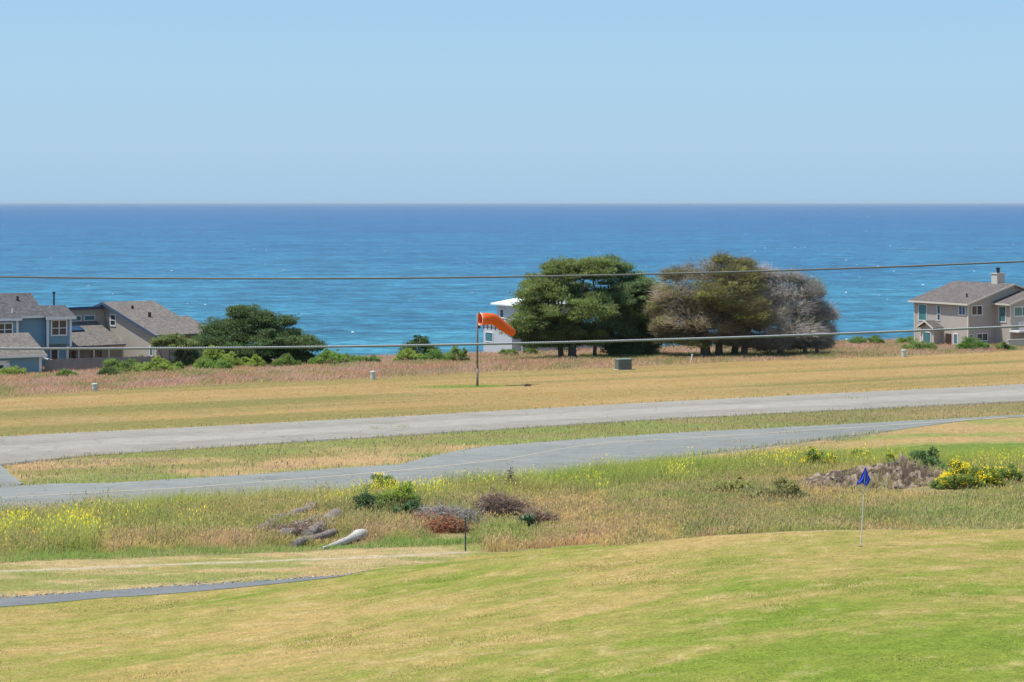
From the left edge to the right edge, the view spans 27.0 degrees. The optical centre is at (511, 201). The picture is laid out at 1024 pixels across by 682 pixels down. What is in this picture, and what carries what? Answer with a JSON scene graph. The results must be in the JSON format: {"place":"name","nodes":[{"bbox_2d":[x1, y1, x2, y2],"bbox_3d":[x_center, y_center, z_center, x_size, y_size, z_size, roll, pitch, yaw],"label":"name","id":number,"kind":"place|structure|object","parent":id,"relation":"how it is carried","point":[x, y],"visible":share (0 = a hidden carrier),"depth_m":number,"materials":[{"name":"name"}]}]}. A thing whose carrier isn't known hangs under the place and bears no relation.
{"place":"outdoors","nodes":[
{"label":"outdoors","id":0,"kind":"place"},
{"bbox_2d":[0,572,357,606],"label":"asphalt path","id":1,"kind":"structure","parent":0,"point":[26,600],"depth_m":66.02,"materials":[{"name":"asphalt"}]},
{"bbox_2d":[0,348,1023,681],"bbox_3d":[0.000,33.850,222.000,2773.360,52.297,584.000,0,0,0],"label":"ground","id":2,"kind":"structure","parent":0,"point":[924,634],"depth_m":58.20,"materials":[{"name":"plant"}]},
{"bbox_2d":[0,465,22,486],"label":"taxiway link","id":3,"kind":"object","parent":2,"relation":"on","point":[7,478],"visible":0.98,"depth_m":110.58,"materials":[{"name":"concrete"}]},
{"bbox_2d":[0,365,27,376],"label":"shrub","id":4,"kind":"object","parent":2,"relation":"on","point":[8,370],"visible":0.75,"depth_m":206.54,"materials":[{"name":"green plant"}]},
{"bbox_2d":[0,292,76,372],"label":"blue house","id":5,"kind":"structure","parent":2,"relation":"on","point":[27,320],"depth_m":221.43,"materials":[{"name":"wood"}]},
{"bbox_2d":[0,322,12,332],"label":"window","id":6,"kind":"structure","parent":5,"relation":"in","point":[6,327],"depth_m":219.49,"materials":[{"name":"clear glass"}]},
{"bbox_2d":[50,347,58,365],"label":"door","id":7,"kind":"structure","parent":5,"relation":"in","point":[54,354],"depth_m":223.06,"materials":[{"name":"black glass"}]},
{"bbox_2d":[51,319,66,335],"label":"window","id":8,"kind":"structure","parent":5,"relation":"in","point":[58,327],"depth_m":222.13,"materials":[{"name":"clear glass"}]},
{"bbox_2d":[54,369,77,375],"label":"shrub","id":9,"kind":"object","parent":2,"relation":"on","point":[63,372],"visible":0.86,"depth_m":204.75,"materials":[{"name":"green plant"}]},
{"bbox_2d":[92,383,97,390],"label":"utility pedestal","id":10,"kind":"object","parent":2,"relation":"on","point":[94,386],"visible":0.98,"depth_m":182.00,"materials":[{"name":"white plastic"}]},
{"bbox_2d":[45,356,154,371],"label":"board fence","id":11,"kind":"object","parent":2,"relation":"on","point":[80,363],"visible":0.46,"depth_m":214.92,"materials":[{"name":"wood"}]},
{"bbox_2d":[95,367,121,375],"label":"shrub","id":12,"kind":"object","parent":2,"relation":"on","point":[108,371],"visible":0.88,"depth_m":204.59,"materials":[{"name":"green plant"}]},
{"bbox_2d":[100,358,139,372],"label":"shrub","id":13,"kind":"object","parent":2,"relation":"on","point":[117,365],"visible":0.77,"depth_m":211.53,"materials":[{"name":"green plant"}]},
{"bbox_2d":[68,300,228,362],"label":"beige house","id":14,"kind":"structure","parent":2,"relation":"on","point":[127,324],"depth_m":231.53,"materials":[{"name":"wood"}]},
{"bbox_2d":[69,350,76,358],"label":"window","id":15,"kind":"structure","parent":14,"relation":"in","point":[72,353],"depth_m":228.68,"materials":[{"name":"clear glass"}]},
{"bbox_2d":[84,315,94,320],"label":"window","id":16,"kind":"structure","parent":14,"relation":"in","point":[86,317],"depth_m":234.28,"materials":[{"name":"teal glass"}]},
{"bbox_2d":[89,350,102,357],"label":"window","id":17,"kind":"structure","parent":14,"relation":"in","point":[98,353],"depth_m":230.48,"materials":[{"name":"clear glass"}]},
{"bbox_2d":[110,314,115,326],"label":"window","id":18,"kind":"structure","parent":14,"relation":"in","point":[112,316],"depth_m":233.99,"materials":[{"name":"clear glass"}]},
{"bbox_2d":[131,356,179,372],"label":"shrub","id":19,"kind":"object","parent":2,"relation":"on","point":[161,364],"visible":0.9,"depth_m":210.55,"materials":[{"name":"green plant"}]},
{"bbox_2d":[149,332,199,362],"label":"umbrella tree","id":20,"kind":"object","parent":2,"relation":"on","point":[175,340],"visible":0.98,"depth_m":220.45,"materials":[{"name":"green plant"}]},
{"bbox_2d":[172,361,185,368],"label":"shrub","id":21,"kind":"object","parent":2,"relation":"on","point":[180,364],"visible":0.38,"depth_m":213.79,"materials":[{"name":"green plant"}]},
{"bbox_2d":[0,569,370,597],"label":"path edge stones","id":22,"kind":"object","parent":2,"relation":"on","point":[54,593],"visible":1,"depth_m":67.09,"materials":[{"name":"stone"}]},
{"bbox_2d":[170,349,200,366],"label":"dark shrub","id":23,"kind":"object","parent":2,"relation":"on","point":[191,354],"visible":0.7,"depth_m":221.61,"materials":[{"name":"green plant"}]},
{"bbox_2d":[195,357,233,370],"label":"shrub","id":24,"kind":"object","parent":2,"relation":"on","point":[219,364],"visible":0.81,"depth_m":212.61,"materials":[{"name":"green plant"}]},
{"bbox_2d":[192,345,240,367],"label":"shrub","id":25,"kind":"object","parent":2,"relation":"on","point":[233,361],"visible":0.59,"depth_m":216.68,"materials":[{"name":"green plant"}]},
{"bbox_2d":[239,354,266,366],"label":"shrub","id":26,"kind":"object","parent":2,"relation":"on","point":[255,360],"visible":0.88,"depth_m":218.75,"materials":[{"name":"green plant"}]},
{"bbox_2d":[188,303,329,363],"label":"cypress tree","id":27,"kind":"object","parent":2,"relation":"on","point":[257,327],"visible":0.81,"depth_m":224.27,"materials":[{"name":"green plant"}]},
{"bbox_2d":[255,501,318,529],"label":"log","id":28,"kind":"object","parent":2,"relation":"on","point":[302,509],"visible":0.42,"depth_m":88.50,"materials":[{"name":"grey wood"}]},
{"bbox_2d":[270,353,303,366],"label":"shrub","id":29,"kind":"object","parent":2,"relation":"on","point":[286,360],"visible":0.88,"depth_m":218.53,"materials":[{"name":"green plant"}]},
{"bbox_2d":[253,515,335,536],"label":"brush pile","id":30,"kind":"object","parent":2,"relation":"on","point":[292,525],"visible":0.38,"depth_m":82.92,"materials":[{"name":"wood"}]},
{"bbox_2d":[271,515,322,543],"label":"log","id":31,"kind":"object","parent":2,"relation":"on","point":[293,530],"visible":0.38,"depth_m":82.19,"materials":[{"name":"grey wood"}]},
{"bbox_2d":[290,529,338,547],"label":"log","id":32,"kind":"object","parent":2,"relation":"on","point":[300,541],"visible":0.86,"depth_m":80.44,"materials":[{"name":"grey wood"}]},
{"bbox_2d":[301,508,343,535],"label":"log","id":33,"kind":"object","parent":2,"relation":"on","point":[312,529],"visible":0.56,"depth_m":83.02,"materials":[{"name":"grey wood"}]},
{"bbox_2d":[307,348,361,364],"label":"shrub","id":34,"kind":"object","parent":2,"relation":"on","point":[328,355],"visible":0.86,"depth_m":221.46,"materials":[{"name":"green plant"}]},
{"bbox_2d":[321,529,368,549],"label":"log","id":35,"kind":"object","parent":2,"relation":"on","point":[355,535],"visible":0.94,"depth_m":80.21,"materials":[{"name":"white wood"}]},
{"bbox_2d":[349,487,379,512],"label":"dark green bush","id":36,"kind":"object","parent":2,"relation":"on","point":[366,499],"visible":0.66,"depth_m":90.96,"materials":[{"name":"green plant"}]},
{"bbox_2d":[359,354,381,362],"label":"shrub","id":37,"kind":"object","parent":2,"relation":"on","point":[365,358],"visible":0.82,"depth_m":223.62,"materials":[{"name":"green plant"}]},
{"bbox_2d":[370,371,375,379],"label":"utility pedestal","id":38,"kind":"object","parent":2,"relation":"on","point":[372,375],"visible":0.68,"depth_m":193.66,"materials":[{"name":"white plastic"}]},
{"bbox_2d":[356,472,421,492],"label":"flowering bush","id":39,"kind":"object","parent":2,"relation":"on","point":[379,477],"visible":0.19,"depth_m":97.97,"materials":[{"name":"green plant"}]},
{"bbox_2d":[371,481,427,512],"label":"leafy weed bush","id":40,"kind":"object","parent":2,"relation":"on","point":[406,490],"visible":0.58,"depth_m":91.01,"materials":[{"name":"green plant"}]},
{"bbox_2d":[391,499,423,515],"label":"dark green bush","id":41,"kind":"object","parent":2,"relation":"on","point":[413,504],"visible":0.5,"depth_m":88.15,"materials":[{"name":"green plant"}]},
{"bbox_2d":[393,348,421,360],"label":"shrub","id":42,"kind":"object","parent":2,"relation":"on","point":[403,354],"visible":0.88,"depth_m":227.51,"materials":[{"name":"green plant"}]},
{"bbox_2d":[396,334,443,355],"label":"dark shrub","id":43,"kind":"object","parent":2,"relation":"on","point":[419,339],"visible":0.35,"depth_m":235.56,"materials":[{"name":"green plant"}]},
{"bbox_2d":[407,508,432,524],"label":"brush pile","id":44,"kind":"object","parent":2,"relation":"on","point":[419,515],"visible":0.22,"depth_m":86.12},
{"bbox_2d":[0,529,862,596],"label":"verge grass","id":45,"kind":"structure","parent":2,"relation":"on","point":[323,567],"depth_m":71.37,"materials":[{"name":"plant"}]},
{"bbox_2d":[417,348,449,360],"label":"shrub","id":46,"kind":"object","parent":2,"relation":"on","point":[433,354],"visible":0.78,"depth_m":225.67,"materials":[{"name":"green plant"}]},
{"bbox_2d":[417,510,474,533],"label":"brush pile","id":47,"kind":"object","parent":2,"relation":"on","point":[447,524],"visible":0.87,"depth_m":83.38,"materials":[{"name":"plant"}]},
{"bbox_2d":[408,498,494,523],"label":"brush pile","id":48,"kind":"object","parent":2,"relation":"on","point":[460,513],"visible":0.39,"depth_m":86.60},
{"bbox_2d":[445,346,469,362],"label":"shrub","id":49,"kind":"object","parent":2,"relation":"on","point":[460,353],"visible":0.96,"depth_m":223.66,"materials":[{"name":"green plant"}]},
{"bbox_2d":[476,313,515,385],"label":"windsock","id":50,"kind":"object","parent":2,"relation":"on","point":[498,322],"visible":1,"depth_m":181.73,"materials":[{"name":"fabric"}]},
{"bbox_2d":[469,486,546,518],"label":"brush pile","id":51,"kind":"object","parent":2,"relation":"on","point":[509,507],"visible":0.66,"depth_m":88.92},
{"bbox_2d":[499,348,518,355],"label":"shrub","id":52,"kind":"object","parent":2,"relation":"on","point":[506,351],"visible":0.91,"depth_m":239.72,"materials":[{"name":"green plant"}]},
{"bbox_2d":[504,463,515,482],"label":"weed","id":53,"kind":"object","parent":2,"relation":"on","point":[510,476],"visible":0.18,"depth_m":101.49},
{"bbox_2d":[0,441,1023,562],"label":"tall meadow grass","id":54,"kind":"structure","parent":2,"relation":"on","point":[618,512],"depth_m":87.81,"materials":[{"name":"plant"}]},
{"bbox_2d":[0,338,1023,397],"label":"reddish grass belt","id":55,"kind":"object","parent":2,"relation":"on","point":[13,385],"visible":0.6,"depth_m":211.87,"materials":[{"name":"plant"}]},
{"bbox_2d":[0,443,1023,553],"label":"yellow mustard weeds","id":56,"kind":"object","parent":2,"relation":"on","point":[70,522],"visible":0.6,"depth_m":97.02,"materials":[{"name":"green plant"}]},
{"bbox_2d":[0,384,1023,464],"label":"runway","id":57,"kind":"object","parent":2,"relation":"on","point":[31,448],"visible":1,"depth_m":144.66,"materials":[{"name":"asphalt"}]},
{"bbox_2d":[0,401,1020,464],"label":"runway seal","id":58,"kind":"object","parent":57,"relation":"on","point":[521,427],"visible":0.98,"depth_m":139.65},
{"bbox_2d":[0,415,1023,513],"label":"taxiway","id":59,"kind":"structure","parent":2,"relation":"on","point":[649,446],"depth_m":117.75,"materials":[{"name":"asphalt"}]},
{"bbox_2d":[2,417,1008,497],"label":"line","id":60,"kind":"object","parent":59,"relation":"on","point":[489,460],"visible":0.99,"depth_m":117.37,"materials":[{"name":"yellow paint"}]},
{"bbox_2d":[1,351,1023,433],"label":"dry field grass","id":61,"kind":"structure","parent":2,"relation":"on","point":[506,390],"depth_m":177.71,"materials":[{"name":"plant"}]},
{"bbox_2d":[3,400,1023,483],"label":"median grass","id":62,"kind":"structure","parent":2,"relation":"on","point":[407,449],"depth_m":126.14,"materials":[{"name":"plant"}]},
{"bbox_2d":[3,382,1023,486],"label":"pavement weeds","id":63,"kind":"object","parent":2,"relation":"on","point":[673,431],"visible":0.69,"depth_m":135.49,"materials":[{"name":"green plant"}]},
{"bbox_2d":[511,512,535,526],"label":"spiky plant","id":64,"kind":"object","parent":2,"relation":"on","point":[528,519],"visible":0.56,"depth_m":85.66,"materials":[{"name":"green plant"}]},
{"bbox_2d":[483,298,570,352],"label":"white house","id":65,"kind":"structure","parent":2,"relation":"on","point":[491,334],"depth_m":251.16,"materials":[{"name":"paint"}]},
{"bbox_2d":[485,332,492,342],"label":"window","id":66,"kind":"structure","parent":65,"relation":"in","point":[488,335],"depth_m":252.57,"materials":[{"name":"teal glass"}]},
{"bbox_2d":[523,348,538,354],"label":"shrub","id":67,"kind":"object","parent":2,"relation":"on","point":[530,350],"visible":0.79,"depth_m":239.72,"materials":[{"name":"green plant"}]},
{"bbox_2d":[510,506,564,526],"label":"brush pile","id":68,"kind":"object","parent":2,"relation":"on","point":[541,516],"visible":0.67,"depth_m":86.29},
{"bbox_2d":[497,255,621,358],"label":"cypress tree","id":69,"kind":"object","parent":2,"relation":"on","point":[541,316],"visible":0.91,"depth_m":227.10,"materials":[{"name":"green plant"}]},
{"bbox_2d":[522,345,602,351],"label":"white fence","id":70,"kind":"object","parent":2,"relation":"on","point":[547,348],"visible":0.07,"depth_m":248.14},
{"bbox_2d":[613,358,632,369],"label":"transformer box","id":71,"kind":"object","parent":2,"relation":"on","point":[623,363],"visible":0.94,"depth_m":204.99,"materials":[{"name":"metal"}]},
{"bbox_2d":[619,361,624,369],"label":"door","id":72,"kind":"structure","parent":71,"relation":"in","point":[621,363],"depth_m":204.84,"materials":[{"name":"metal"}]},
{"bbox_2d":[625,361,631,368],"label":"door","id":73,"kind":"structure","parent":71,"relation":"in","point":[628,364],"depth_m":205.09,"materials":[{"name":"metal"}]},
{"bbox_2d":[587,252,670,356],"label":"cypress tree","id":74,"kind":"object","parent":2,"relation":"on","point":[630,292],"visible":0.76,"depth_m":231.47,"materials":[{"name":"green plant"}]},
{"bbox_2d":[639,248,797,356],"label":"cypress tree","id":75,"kind":"object","parent":2,"relation":"on","point":[722,305],"visible":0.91,"depth_m":227.43,"materials":[{"name":"green plant"}]},
{"bbox_2d":[707,475,757,493],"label":"bush","id":76,"kind":"object","parent":2,"relation":"on","point":[733,484],"visible":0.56,"depth_m":97.98,"materials":[{"name":"green plant"}]},
{"bbox_2d":[738,476,810,501],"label":"bush","id":77,"kind":"object","parent":2,"relation":"on","point":[784,486],"visible":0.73,"depth_m":94.98,"materials":[{"name":"green plant"}]},
{"bbox_2d":[674,431,890,457],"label":"shoulder gravel","id":78,"kind":"structure","parent":2,"relation":"on","point":[804,442],"depth_m":127.72,"materials":[{"name":"gravel"}]},
{"bbox_2d":[738,260,843,354],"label":"cypress tree","id":79,"kind":"object","parent":2,"relation":"on","point":[811,314],"visible":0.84,"depth_m":228.67,"materials":[{"name":"grey plant"}]},
{"bbox_2d":[797,446,838,468],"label":"flowering bush","id":80,"kind":"object","parent":2,"relation":"on","point":[813,454],"visible":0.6,"depth_m":110.52,"materials":[{"name":"green plant"}]},
{"bbox_2d":[851,449,870,458],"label":"flowering bush","id":81,"kind":"object","parent":2,"relation":"on","point":[858,450],"visible":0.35,"depth_m":112.76,"materials":[{"name":"green plant"}]},
{"bbox_2d":[857,467,870,546],"bbox_3d":[9.921,8.647,60.139,0.384,2.339,0.142,0,0,0],"label":"golf flag","id":82,"kind":"object","parent":2,"relation":"on","point":[865,479],"visible":0.98,"depth_m":60.14,"materials":[{"name":"fabric"}]},
{"bbox_2d":[848,335,885,343],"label":"shrub","id":83,"kind":"object","parent":2,"relation":"on","point":[873,339],"visible":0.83,"depth_m":254.48,"materials":[{"name":"green plant"}]},
{"bbox_2d":[798,452,958,490],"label":"dirt bank","id":84,"kind":"structure","parent":2,"relation":"on","point":[906,470],"depth_m":101.07,"materials":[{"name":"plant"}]},
{"bbox_2d":[804,460,931,488],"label":"soil clods","id":85,"kind":"object","parent":84,"relation":"on","point":[868,473],"visible":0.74,"depth_m":101.01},
{"bbox_2d":[752,429,1022,455],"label":"roadside grass","id":86,"kind":"structure","parent":2,"relation":"on","point":[891,444],"depth_m":126.39,"materials":[{"name":"plant"}]},
{"bbox_2d":[882,451,898,463],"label":"flowering bush","id":87,"kind":"object","parent":2,"relation":"on","point":[889,454],"visible":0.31,"depth_m":110.21,"materials":[{"name":"green plant"}]},
{"bbox_2d":[901,349,905,356],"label":"utility pedestal","id":88,"kind":"object","parent":2,"relation":"on","point":[903,352],"visible":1,"depth_m":223.78,"materials":[{"name":"white plastic"}]},
{"bbox_2d":[896,336,913,342],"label":"shrub","id":89,"kind":"object","parent":2,"relation":"on","point":[903,340],"visible":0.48,"depth_m":255.50,"materials":[{"name":"green plant"}]},
{"bbox_2d":[887,446,948,471],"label":"shrub","id":90,"kind":"object","parent":2,"relation":"on","point":[931,458],"visible":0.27,"depth_m":103.56,"materials":[{"name":"green plant"}]},
{"bbox_2d":[901,338,937,349],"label":"shrub","id":91,"kind":"object","parent":2,"relation":"on","point":[917,344],"visible":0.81,"depth_m":237.21,"materials":[{"name":"green plant"}]},
{"bbox_2d":[908,267,1023,346],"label":"taupe house","id":92,"kind":"structure","parent":2,"relation":"on","point":[997,300],"depth_m":248.56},
{"bbox_2d":[918,304,926,320],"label":"window","id":93,"kind":"structure","parent":92,"relation":"in","point":[922,308],"depth_m":253.25,"materials":[{"name":"teal glass"}]},
{"bbox_2d":[923,331,930,343],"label":"window","id":94,"kind":"structure","parent":92,"relation":"in","point":[926,335],"depth_m":250.67,"materials":[{"name":"teal glass"}]},
{"bbox_2d":[937,305,940,320],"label":"window","id":95,"kind":"structure","parent":92,"relation":"in","point":[938,306],"depth_m":250.67,"materials":[{"name":"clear glass"}]},
{"bbox_2d":[945,333,950,344],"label":"door","id":96,"kind":"structure","parent":92,"relation":"in","point":[947,336],"depth_m":249.29,"materials":[{"name":"wood"}]},
{"bbox_2d":[953,333,957,344],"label":"window","id":97,"kind":"structure","parent":92,"relation":"in","point":[955,336],"depth_m":248.23,"materials":[{"name":"teal glass"}]},
{"bbox_2d":[958,305,965,315],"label":"window","id":98,"kind":"structure","parent":92,"relation":"in","point":[961,309],"depth_m":247.26,"materials":[{"name":"blue glass"}]},
{"bbox_2d":[971,305,982,315],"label":"window","id":99,"kind":"structure","parent":92,"relation":"in","point":[976,310],"depth_m":247.02,"materials":[{"name":"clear glass"}]},
{"bbox_2d":[976,333,987,340],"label":"window","id":100,"kind":"structure","parent":92,"relation":"in","point":[983,336],"depth_m":247.39,"materials":[{"name":"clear glass"}]},
{"bbox_2d":[998,306,1005,322],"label":"window","id":101,"kind":"structure","parent":92,"relation":"in","point":[1001,309],"depth_m":247.20,"materials":[{"name":"teal glass"}]},
{"bbox_2d":[1014,306,1023,316],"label":"window","id":102,"kind":"structure","parent":92,"relation":"in","point":[1018,311],"depth_m":246.78,"materials":[{"name":"teal glass"}]},
{"bbox_2d":[927,455,1004,489],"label":"flowering bush","id":103,"kind":"object","parent":2,"relation":"on","point":[980,477],"visible":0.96,"depth_m":99.10,"materials":[{"name":"yellow plant"}]},
{"bbox_2d":[954,336,991,349],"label":"shrub","id":104,"kind":"object","parent":2,"relation":"on","point":[967,343],"visible":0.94,"depth_m":235.79,"materials":[{"name":"green plant"}]},
{"bbox_2d":[994,341,1014,349],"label":"shrub","id":105,"kind":"object","parent":2,"relation":"on","point":[1002,344],"visible":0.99,"depth_m":235.85,"materials":[{"name":"green plant"}]},
{"bbox_2d":[997,463,1023,484],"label":"flowering bush","id":106,"kind":"object","parent":2,"relation":"on","point":[1011,471],"visible":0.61,"depth_m":100.63,"materials":[{"name":"green plant"}]},
{"bbox_2d":[0,203,1023,359],"bbox_3d":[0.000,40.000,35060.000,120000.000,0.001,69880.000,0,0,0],"label":"sea","id":107,"kind":"structure","parent":0,"point":[254,240],"depth_m":1720.68,"materials":[{"name":"liquid"}]},
{"bbox_2d":[0,325,1023,349],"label":"overhead cable","id":108,"kind":"object","parent":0,"point":[471,344],"visible":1,"depth_m":17.49,"materials":[{"name":"metal"}]},
{"bbox_2d":[0,261,1023,279],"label":"overhead cable","id":109,"kind":"object","parent":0,"point":[515,276],"visible":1,"depth_m":17.49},
{"bbox_2d":[0,0,1023,202],"label":"sky","id":110,"kind":"structure","parent":0,"point":[102,101],"materials":[{"name":"blue"}]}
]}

